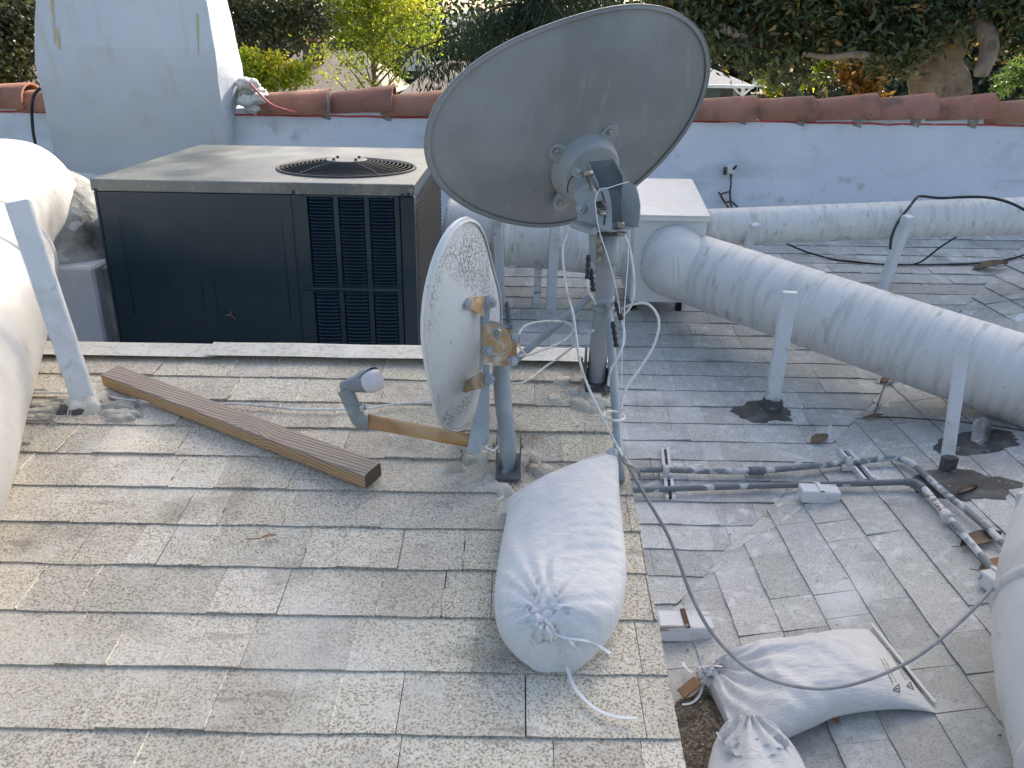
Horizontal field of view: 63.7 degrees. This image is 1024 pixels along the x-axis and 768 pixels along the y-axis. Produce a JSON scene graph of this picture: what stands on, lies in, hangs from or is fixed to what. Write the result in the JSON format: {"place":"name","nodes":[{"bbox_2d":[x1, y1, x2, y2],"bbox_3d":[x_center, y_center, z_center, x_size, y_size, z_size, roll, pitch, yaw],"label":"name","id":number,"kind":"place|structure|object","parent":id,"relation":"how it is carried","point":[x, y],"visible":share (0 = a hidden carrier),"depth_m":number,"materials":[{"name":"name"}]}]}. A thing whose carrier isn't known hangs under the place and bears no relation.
{"place":"outdoors","nodes":[
{"label":"outdoors","id":0,"kind":"place"},
{"bbox_2d":[11,50,39,86],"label":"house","id":1,"kind":"structure","parent":0,"point":[35,72],"depth_m":29.83,"materials":[{"name":"beige paint"}]},
{"bbox_2d":[272,39,408,93],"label":"house","id":2,"kind":"structure","parent":0,"point":[323,84],"depth_m":50.84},
{"bbox_2d":[347,35,466,93],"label":"house","id":3,"kind":"structure","parent":0,"point":[408,89],"depth_m":43.06,"materials":[{"name":"beige paint"}]},
{"bbox_2d":[416,11,497,41],"bbox_3d":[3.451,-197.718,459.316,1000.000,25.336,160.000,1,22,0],"label":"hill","id":4,"kind":"structure","parent":0,"point":[454,23],"depth_m":500.44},
{"bbox_2d":[389,0,638,16],"label":"sky","id":5,"kind":"structure","parent":0,"point":[479,2],"materials":[{"name":"white"}]},
{"bbox_2d":[750,89,776,98],"bbox_3d":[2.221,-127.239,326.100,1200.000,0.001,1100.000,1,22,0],"label":"ground","id":6,"kind":"structure","parent":0,"point":[760,96],"depth_m":120.68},
{"bbox_2d":[0,0,39,85],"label":"oak tree","id":7,"kind":"object","parent":6,"relation":"on","point":[17,46],"visible":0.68,"depth_m":14.37,"materials":[{"name":"green plant"}]},
{"bbox_2d":[238,39,328,92],"bbox_3d":[-4.578,-3.799,16.881,2.046,6.073,1.095,-8,24,-21],"label":"bush","id":8,"kind":"object","parent":6,"relation":"on","point":[262,69],"visible":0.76,"depth_m":15.87,"materials":[{"name":"green plant"}]},
{"bbox_2d":[227,0,352,105],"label":"oak tree","id":9,"kind":"object","parent":6,"relation":"on","point":[301,14],"visible":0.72,"depth_m":18.09,"materials":[{"name":"green plant"}]},
{"bbox_2d":[286,0,448,89],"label":"maple tree","id":10,"kind":"object","parent":6,"relation":"on","point":[365,33],"visible":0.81,"depth_m":27.42,"materials":[{"name":"green plant"}]},
{"bbox_2d":[388,0,626,91],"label":"conifer tree","id":11,"kind":"object","parent":6,"relation":"on","point":[529,15],"visible":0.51,"depth_m":23.99,"materials":[{"name":"green plant"}]},
{"bbox_2d":[0,0,1023,767],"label":"house","id":12,"kind":"structure","parent":6,"relation":"on","point":[124,524],"depth_m":2.17,"materials":[{"name":"paint"}]},
{"bbox_2d":[0,197,58,520],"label":"air duct","id":13,"kind":"object","parent":12,"relation":"on","point":[23,333],"visible":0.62,"depth_m":2.26,"materials":[{"name":"white fabric"}]},
{"bbox_2d":[30,87,40,144],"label":"wall cable","id":14,"kind":"object","parent":12,"relation":"attached to","point":[36,91],"depth_m":4.98,"materials":[{"name":"black rubber"}]},
{"bbox_2d":[4,199,113,415],"bbox_3d":[-1.264,-0.194,2.261,0.251,0.596,0.141,10,24,21],"label":"duct support","id":15,"kind":"object","parent":12,"relation":"on","point":[83,397],"visible":0.99,"depth_m":2.27,"materials":[{"name":"white metal"}]},
{"bbox_2d":[46,259,119,341],"bbox_3d":[-2.310,-0.201,3.728,1.474,0.868,0.700,1,22,0],"label":"plenum box","id":16,"kind":"object","parent":12,"relation":"on","point":[85,289],"visible":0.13,"depth_m":3.31,"materials":[{"name":"white paint"}]},
{"bbox_2d":[0,139,75,246],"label":"air duct","id":17,"kind":"object","parent":16,"relation":"attached to","point":[42,179],"visible":0.39,"depth_m":3.14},
{"bbox_2d":[55,169,104,263],"bbox_3d":[-1.883,-0.671,3.457,0.544,0.499,0.518,1,22,0],"label":"air duct","id":18,"kind":"object","parent":16,"relation":"attached to","point":[80,240],"visible":0.12,"depth_m":3.31,"materials":[{"name":"white metal"}]},
{"bbox_2d":[33,391,430,410],"bbox_3d":[-0.813,0.048,2.354,1.304,0.021,0.094,0,22,-1],"label":"cable","id":19,"kind":"object","parent":12,"relation":"on","point":[258,405],"visible":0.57,"depth_m":2.34,"materials":[{"name":"grey rubber"}]},
{"bbox_2d":[101,366,380,487],"bbox_3d":[-0.763,0.100,2.232,0.971,0.043,0.068,16,34,25],"label":"wooden board","id":20,"kind":"object","parent":12,"relation":"on","point":[346,465],"visible":1,"depth_m":2.18,"materials":[{"name":"brown wood"}]},
{"bbox_2d":[246,534,275,539],"bbox_3d":[-0.564,0.345,1.855,0.065,0.009,0.014,-9,24,-24],"label":"dry leaf","id":21,"kind":"object","parent":12,"relation":"on","point":[267,535],"visible":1,"depth_m":1.86,"materials":[{"name":"brown plant"}]},
{"bbox_2d":[90,145,442,344],"bbox_3d":[-0.966,-0.453,3.779,1.303,1.190,1.157,1,22,0],"label":"air conditioner","id":22,"kind":"object","parent":12,"relation":"on","point":[298,244],"visible":0.69,"depth_m":3.18,"materials":[{"name":"metal"}]},
{"bbox_2d":[338,217,523,481],"bbox_3d":[-0.100,-0.100,2.010,0.313,0.667,0.624,15,26,30],"label":"satellite dish","id":23,"kind":"object","parent":12,"relation":"attached to","point":[469,347],"visible":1,"depth_m":1.92,"materials":[{"name":"metal"}]},
{"bbox_2d":[482,445,498,451],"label":"cable","id":24,"kind":"object","parent":23,"relation":"attached to","point":[492,450],"visible":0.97,"depth_m":2.01,"materials":[{"name":"white plastic"}]},
{"bbox_2d":[492,219,505,309],"bbox_3d":[-0.068,-0.622,4.349,0.056,0.563,0.236,4,23,8],"label":"duct support","id":25,"kind":"object","parent":12,"relation":"on","point":[497,233],"visible":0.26,"depth_m":4.28,"materials":[{"name":"white metal"}]},
{"bbox_2d":[0,260,1009,761],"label":"roof debris","id":26,"kind":"object","parent":12,"relation":"on","point":[536,672],"visible":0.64,"depth_m":2.07,"materials":[{"name":"brown plant"}]},
{"bbox_2d":[505,302,511,327],"bbox_3d":[-0.020,-0.367,4.397,0.024,0.076,0.261,-1,22,-4],"label":"pipe stub","id":27,"kind":"object","parent":12,"relation":"on","point":[508,317],"visible":0.91,"depth_m":4.38,"materials":[{"name":"grey metal"}]},
{"bbox_2d":[0,77,1023,224],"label":"parapet wall","id":28,"kind":"structure","parent":12,"relation":"attached to","point":[813,150],"depth_m":5.33,"materials":[{"name":"white paint"}]},
{"bbox_2d":[718,164,737,207],"bbox_3d":[1.427,-1.293,5.400,0.156,0.283,0.074,1,22,0],"label":"wall bracket","id":29,"kind":"object","parent":28,"relation":"attached to","point":[729,171],"depth_m":5.39,"materials":[{"name":"grey metal"}]},
{"bbox_2d":[533,268,541,303],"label":"support","id":30,"kind":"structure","parent":12,"relation":"on","point":[537,283],"depth_m":4.52,"materials":[{"name":"white paint"}]},
{"bbox_2d":[510,329,594,384],"bbox_3d":[0.035,-0.099,2.438,0.385,0.223,0.256,1,22,0],"label":"cable","id":31,"kind":"object","parent":12,"relation":"on","point":[558,357],"visible":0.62,"depth_m":2.51,"materials":[{"name":"white plastic"}]},
{"bbox_2d":[546,226,560,309],"bbox_3d":[0.216,-0.619,4.349,0.056,0.559,0.207,1,22,0],"label":"duct support","id":32,"kind":"object","parent":12,"relation":"on","point":[553,261],"visible":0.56,"depth_m":4.33,"materials":[{"name":"white metal"}]},
{"bbox_2d":[442,198,631,276],"bbox_3d":[0.158,-0.792,4.462,1.035,0.384,0.346,4,23,7],"label":"air duct","id":33,"kind":"object","parent":32,"relation":"attached to","point":[525,246],"visible":0.34,"depth_m":4.33,"materials":[{"name":"white fabric"}]},
{"bbox_2d":[494,447,635,719],"bbox_3d":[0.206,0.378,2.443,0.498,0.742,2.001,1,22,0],"label":"sandbag","id":34,"kind":"object","parent":12,"relation":"on","point":[560,584],"visible":0.96,"depth_m":1.64,"materials":[{"name":"white fabric"}]},
{"bbox_2d":[620,449,997,690],"bbox_3d":[0.831,0.449,2.027,1.135,0.497,0.310,0,22,-2],"label":"cable","id":35,"kind":"object","parent":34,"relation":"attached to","point":[876,676],"visible":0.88,"depth_m":2.00,"materials":[{"name":"grey rubber"}]},
{"bbox_2d":[424,4,710,482],"bbox_3d":[0.123,-0.484,2.369,0.691,1.125,0.964,8,23,18],"label":"satellite dish","id":36,"kind":"object","parent":12,"relation":"on","point":[561,122],"visible":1,"depth_m":2.33,"materials":[{"name":"grey paint"}]},
{"bbox_2d":[517,320,573,356],"bbox_3d":[0.088,-0.142,2.246,0.086,0.071,0.286,14,26,29],"label":"cable","id":37,"kind":"object","parent":36,"relation":"attached to","point":[548,347],"visible":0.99,"depth_m":2.24,"materials":[{"name":"white plastic"}]},
{"bbox_2d":[517,344,527,356],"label":"cable","id":38,"kind":"object","parent":37,"relation":"attached to","point":[522,350],"visible":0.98,"depth_m":2.13,"materials":[{"name":"white plastic"}]},
{"bbox_2d":[585,255,590,279],"bbox_3d":[0.204,-0.313,2.210,0.015,0.063,0.044,3,22,5],"label":"cable connector","id":39,"kind":"object","parent":36,"relation":"attached to","point":[588,266],"visible":1,"depth_m":2.21,"materials":[{"name":"black plastic"}]},
{"bbox_2d":[586,279,596,304],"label":"cable","id":40,"kind":"object","parent":39,"relation":"attached to","point":[589,292],"visible":1,"depth_m":2.20,"materials":[{"name":"white plastic"}]},
{"bbox_2d":[562,226,623,455],"bbox_3d":[0.188,-0.126,2.124,0.061,0.465,0.488,-4,23,-13],"label":"cable","id":41,"kind":"object","parent":36,"relation":"hanging from","point":[580,363],"visible":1,"depth_m":2.10,"materials":[{"name":"white plastic"}]},
{"bbox_2d":[590,268,595,291],"bbox_3d":[0.215,-0.279,2.210,0.015,0.059,0.043,-3,23,-11],"label":"cable connector","id":42,"kind":"object","parent":36,"relation":"attached to","point":[592,283],"visible":1,"depth_m":2.21,"materials":[{"name":"black plastic"}]},
{"bbox_2d":[595,181,628,313],"bbox_3d":[0.262,-0.364,2.195,0.093,0.324,0.146,1,22,0],"label":"cable","id":43,"kind":"object","parent":36,"relation":"attached to","point":[602,240],"visible":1,"depth_m":2.17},
{"bbox_2d":[614,301,623,320],"bbox_3d":[0.284,-0.195,2.200,0.015,0.045,0.047,-7,24,-18],"label":"cable connector","id":44,"kind":"object","parent":43,"relation":"attached to","point":[619,315],"visible":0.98,"depth_m":2.19,"materials":[{"name":"black plastic"}]},
{"bbox_2d":[603,410,625,421],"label":"cable","id":45,"kind":"object","parent":36,"relation":"attached to","point":[613,420],"visible":0.94,"depth_m":2.04,"materials":[{"name":"white plastic"}]},
{"bbox_2d":[611,321,618,347],"bbox_3d":[0.274,-0.132,2.200,0.015,0.062,0.054,-3,23,-10],"label":"cable connector","id":46,"kind":"object","parent":36,"relation":"hanging from","point":[614,334],"visible":1,"depth_m":2.19,"materials":[{"name":"black plastic"}]},
{"bbox_2d":[607,320,625,385],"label":"cable","id":47,"kind":"object","parent":36,"relation":"attached to","point":[613,364],"visible":0.87,"depth_m":2.15,"materials":[{"name":"plastic"}]},
{"bbox_2d":[612,234,634,315],"bbox_3d":[0.301,-0.285,2.222,0.044,0.220,0.125,-5,23,-14],"label":"cable","id":48,"kind":"object","parent":36,"relation":"attached to","point":[633,274],"visible":0.82,"depth_m":2.20,"materials":[{"name":"plastic"}]},
{"bbox_2d":[621,230,629,398],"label":"cable","id":49,"kind":"object","parent":36,"relation":"hanging from","point":[624,315],"visible":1,"depth_m":2.13,"materials":[{"name":"white plastic"}]},
{"bbox_2d":[614,302,659,471],"bbox_3d":[0.322,-0.007,2.148,0.111,0.392,0.348,1,22,0],"label":"cable","id":50,"kind":"object","parent":36,"relation":"attached to","point":[638,369],"visible":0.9,"depth_m":2.10,"materials":[{"name":"white plastic"}]},
{"bbox_2d":[618,452,641,477],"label":"cable","id":51,"kind":"object","parent":12,"relation":"on","point":[630,465],"visible":0.89,"depth_m":2.04,"materials":[{"name":"white plastic"}]},
{"bbox_2d":[619,178,709,310],"bbox_3d":[0.794,-0.720,4.411,0.375,0.670,0.521,1,22,0],"label":"junction box","id":52,"kind":"object","parent":12,"relation":"on","point":[666,202],"visible":0.5,"depth_m":4.22,"materials":[{"name":"white metal"}]},
{"bbox_2d":[658,447,674,499],"bbox_3d":[0.622,0.358,3.349,0.056,0.087,0.326,3,22,4],"label":"strut channel","id":53,"kind":"object","parent":12,"relation":"on","point":[666,475],"visible":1,"depth_m":3.30,"materials":[{"name":"white paint"}]},
{"bbox_2d":[656,608,713,640],"bbox_3d":[0.552,0.773,2.640,0.170,0.060,0.092,1,22,0],"label":"wood block","id":54,"kind":"object","parent":12,"relation":"on","point":[682,624],"depth_m":2.60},
{"bbox_2d":[677,677,701,698],"bbox_3d":[0.513,0.878,2.386,0.057,0.034,0.040,-8,24,-22],"label":"wood block","id":55,"kind":"object","parent":12,"relation":"on","point":[689,687],"visible":1,"depth_m":2.38,"materials":[{"name":"brown wood"}]},
{"bbox_2d":[674,689,724,767],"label":"grit","id":56,"kind":"object","parent":12,"relation":"on","point":[700,721],"visible":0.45,"depth_m":2.26,"materials":[{"name":"brown gravel"}]},
{"bbox_2d":[743,222,759,249],"bbox_3d":[1.303,-0.709,4.621,0.054,0.436,0.252,0,22,-2],"label":"duct support","id":57,"kind":"object","parent":12,"relation":"on","point":[752,232],"visible":0.42,"depth_m":4.48,"materials":[{"name":"white metal"}]},
{"bbox_2d":[706,197,1023,244],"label":"air duct","id":58,"kind":"object","parent":57,"relation":"attached to","point":[878,220],"visible":0.93,"depth_m":4.53,"materials":[{"name":"white fabric"}]},
{"bbox_2d":[708,714,804,767],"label":"sandbag","id":59,"kind":"object","parent":12,"relation":"on","point":[746,741],"visible":1,"depth_m":2.03,"materials":[{"name":"white fabric"}]},
{"bbox_2d":[760,291,797,413],"bbox_3d":[1.183,-0.135,3.647,0.109,0.588,0.112,1,22,0],"label":"duct support","id":60,"kind":"object","parent":12,"relation":"on","point":[772,401],"visible":0.87,"depth_m":3.61,"materials":[{"name":"white metal"}]},
{"bbox_2d":[681,623,936,737],"bbox_3d":[0.806,0.831,2.322,0.633,0.209,0.378,-1,22,-4],"label":"sandbag","id":61,"kind":"object","parent":12,"relation":"on","point":[830,658],"visible":0.93,"depth_m":2.24,"materials":[{"name":"white fabric"}]},
{"bbox_2d":[632,478,993,568],"bbox_3d":[1.124,0.433,3.059,1.349,0.137,0.588,16,27,32],"label":"conduit","id":62,"kind":"object","parent":12,"relation":"on","point":[947,516],"visible":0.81,"depth_m":3.15,"materials":[{"name":"metal"}]},
{"bbox_2d":[629,455,1004,546],"bbox_3d":[1.196,0.374,3.163,1.460,0.131,0.631,16,26,32],"label":"conduit","id":63,"kind":"object","parent":12,"relation":"on","point":[989,530],"visible":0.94,"depth_m":3.31,"materials":[{"name":"metal"}]},
{"bbox_2d":[797,482,840,502],"bbox_3d":[1.182,0.419,3.173,0.145,0.056,0.071,2,22,3],"label":"wood block","id":64,"kind":"object","parent":12,"relation":"on","point":[817,492],"depth_m":3.15,"materials":[{"name":"white wood"}]},
{"bbox_2d":[811,433,827,442],"bbox_3d":[1.313,0.236,3.551,0.110,0.024,0.070,1,22,0],"label":"dry leaf","id":65,"kind":"object","parent":12,"relation":"on","point":[819,437],"visible":1,"depth_m":3.56,"materials":[{"name":"brown plant"}]},
{"bbox_2d":[640,225,1023,427],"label":"air duct","id":66,"kind":"object","parent":12,"relation":"on","point":[916,344],"visible":0.92,"depth_m":3.64,"materials":[{"name":"white fabric"}]},
{"bbox_2d":[830,716,841,723],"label":"dry leaf","id":67,"kind":"object","parent":12,"relation":"on","point":[835,719],"visible":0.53,"depth_m":2.19,"materials":[{"name":"brown plant"}]},
{"bbox_2d":[837,448,875,479],"bbox_3d":[1.372,0.313,3.333,0.089,0.055,0.277,1,22,0],"label":"strut channel","id":68,"kind":"object","parent":12,"relation":"on","point":[860,471],"visible":0.87,"depth_m":3.30,"materials":[{"name":"white paint"}]},
{"bbox_2d":[854,414,883,418],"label":"dry leaf","id":69,"kind":"object","parent":12,"relation":"on","point":[871,415],"visible":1,"depth_m":3.67,"materials":[{"name":"brown plant"}]},
{"bbox_2d":[874,379,888,413],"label":"cable","id":70,"kind":"object","parent":12,"relation":"on","point":[880,396],"visible":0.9,"depth_m":3.80,"materials":[{"name":"black plastic"}]},
{"bbox_2d":[877,377,890,383],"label":"dry leaf","id":71,"kind":"object","parent":12,"relation":"on","point":[883,379],"visible":0.49,"depth_m":3.95,"materials":[{"name":"brown plant"}]},
{"bbox_2d":[876,214,913,290],"bbox_3d":[2.112,-0.694,4.569,0.064,0.512,0.173,-3,23,-9],"label":"duct support","id":72,"kind":"object","parent":12,"relation":"on","point":[895,251],"visible":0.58,"depth_m":4.53,"materials":[{"name":"white metal"}]},
{"bbox_2d":[889,195,1023,248],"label":"cable","id":73,"kind":"object","parent":72,"relation":"attached to","point":[947,197],"visible":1,"depth_m":4.43,"materials":[{"name":"black rubber"}]},
{"bbox_2d":[786,243,1023,265],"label":"cable","id":74,"kind":"object","parent":12,"relation":"on","point":[897,264],"visible":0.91,"depth_m":5.05,"materials":[{"name":"black rubber"}]},
{"bbox_2d":[913,237,956,265],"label":"cable","id":75,"kind":"object","parent":12,"relation":"on","point":[934,251],"visible":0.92,"depth_m":4.93,"materials":[{"name":"black rubber"}]},
{"bbox_2d":[877,416,1023,430],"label":"cable","id":76,"kind":"object","parent":12,"relation":"on","point":[944,420],"visible":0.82,"depth_m":3.49,"materials":[{"name":"black rubber"}]},
{"bbox_2d":[938,356,968,471],"bbox_3d":[1.690,0.131,3.161,0.059,0.462,0.184,5,23,9],"label":"duct support","id":77,"kind":"object","parent":12,"relation":"on","point":[949,459],"visible":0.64,"depth_m":3.15,"materials":[{"name":"white metal"}]},
{"bbox_2d":[954,484,977,495],"bbox_3d":[1.654,0.392,3.017,0.120,0.032,0.030,-7,24,-18],"label":"dry leaf","id":78,"kind":"object","parent":12,"relation":"on","point":[964,488],"visible":0.94,"depth_m":3.02,"materials":[{"name":"brown plant"}]},
{"bbox_2d":[952,530,1001,546],"bbox_3d":[1.554,0.520,2.757,0.177,0.045,0.068,1,22,0],"label":"wood block","id":79,"kind":"object","parent":12,"relation":"on","point":[979,536],"visible":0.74,"depth_m":2.76,"materials":[{"name":"brown wood"}]},
{"bbox_2d":[971,417,991,444],"bbox_3d":[1.890,0.203,3.320,0.065,0.140,0.134,10,24,21],"label":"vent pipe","id":80,"kind":"object","parent":12,"relation":"on","point":[981,430],"visible":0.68,"depth_m":3.31,"materials":[{"name":"grey metal"}]},
{"bbox_2d":[970,557,998,570],"bbox_3d":[1.540,0.579,2.630,0.160,0.033,0.070,1,22,0],"label":"wood block","id":81,"kind":"object","parent":12,"relation":"on","point":[994,561],"visible":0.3,"depth_m":2.64,"materials":[{"name":"brown wood"}]},
{"bbox_2d":[977,565,996,590],"bbox_3d":[1.506,0.606,2.543,0.100,0.056,0.076,-6,23,-16],"label":"wood block","id":82,"kind":"object","parent":12,"relation":"on","point":[986,579],"depth_m":2.54,"materials":[{"name":"white wood"}]},
{"bbox_2d":[972,260,1007,270],"bbox_3d":[2.889,-0.712,5.004,0.249,0.072,0.091,1,22,0],"label":"dry leaf","id":83,"kind":"object","parent":12,"relation":"on","point":[984,264],"visible":1,"depth_m":5.02,"materials":[{"name":"brown plant"}]},
{"bbox_2d":[989,491,1023,767],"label":"air duct","id":84,"kind":"object","parent":12,"relation":"on","point":[1006,601],"visible":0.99,"depth_m":1.98,"materials":[{"name":"white fabric"}]},
{"bbox_2d":[1011,313,1023,332],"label":"duct support","id":85,"kind":"object","parent":12,"relation":"on","point":[1018,323],"visible":0.36,"depth_m":3.77,"materials":[{"name":"white metal"}]},
{"bbox_2d":[1015,491,1022,508],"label":"duct support","id":86,"kind":"object","parent":12,"relation":"on","point":[1018,495],"visible":0.22,"depth_m":2.55,"materials":[{"name":"white metal"}]},
{"bbox_2d":[235,0,899,97],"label":"woods","id":87,"kind":"object","parent":6,"relation":"on","point":[474,11],"visible":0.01,"depth_m":69.69,"materials":[{"name":"green plant"}]},
{"bbox_2d":[704,68,753,97],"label":"house","id":88,"kind":"structure","parent":6,"relation":"on","point":[720,86],"depth_m":65.77,"materials":[{"name":"beige"}]},
{"bbox_2d":[704,88,720,97],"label":"window","id":89,"kind":"structure","parent":88,"relation":"in","point":[711,92],"depth_m":65.92,"materials":[{"name":"grey glass"}]},
{"bbox_2d":[711,28,845,96],"bbox_3d":[7.262,-7.226,23.020,5.380,8.138,3.355,1,22,0],"label":"street tree","id":90,"kind":"object","parent":6,"relation":"on","point":[791,93],"depth_m":22.40,"materials":[{"name":"green plant"}]},
{"bbox_2d":[751,52,806,97],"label":"garden shrub","id":91,"kind":"object","parent":6,"relation":"on","point":[767,89],"visible":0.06,"depth_m":46.94,"materials":[{"name":"green plant"}]},
{"bbox_2d":[769,55,852,98],"bbox_3d":[12.432,-10.960,33.859,2.996,6.994,5.623,-4,23,-11],"label":"garden shrub","id":92,"kind":"object","parent":6,"relation":"on","point":[811,93],"visible":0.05,"depth_m":32.01,"materials":[{"name":"green plant"}]},
{"bbox_2d":[629,0,1023,97],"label":"magnolia tree","id":93,"kind":"object","parent":6,"relation":"on","point":[922,45],"visible":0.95,"depth_m":10.39,"materials":[{"name":"green plant"}]},
{"bbox_2d":[809,60,843,98],"bbox_3d":[9.516,-7.190,25.133,2.152,6.539,1.430,4,23,8],"label":"lime shrub","id":94,"kind":"object","parent":6,"relation":"on","point":[823,65],"visible":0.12,"depth_m":24.16,"materials":[{"name":"green plant"}]},
{"bbox_2d":[832,62,895,97],"bbox_3d":[6.010,-2.905,15.078,1.109,6.128,1.125,13,25,26],"label":"ornamental shrub","id":95,"kind":"object","parent":6,"relation":"on","point":[847,76],"visible":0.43,"depth_m":13.90,"materials":[{"name":"orange plant"}]},
{"bbox_2d":[808,37,1023,101],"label":"hedge","id":96,"kind":"object","parent":6,"relation":"on","point":[980,85],"visible":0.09,"depth_m":19.72,"materials":[{"name":"green plant"}]},
{"bbox_2d":[988,49,1023,99],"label":"bush","id":97,"kind":"object","parent":6,"relation":"on","point":[1017,75],"visible":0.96,"depth_m":13.14,"materials":[{"name":"green plant"}]},
{"label":"driveway","id":98,"kind":"structure","parent":0,"visible":0},
{"bbox_2d":[752,77,765,97],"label":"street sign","id":99,"kind":"object","parent":98,"relation":"on","point":[754,83],"visible":0.09,"depth_m":82.56,"materials":[{"name":"white metal"}]}
]}

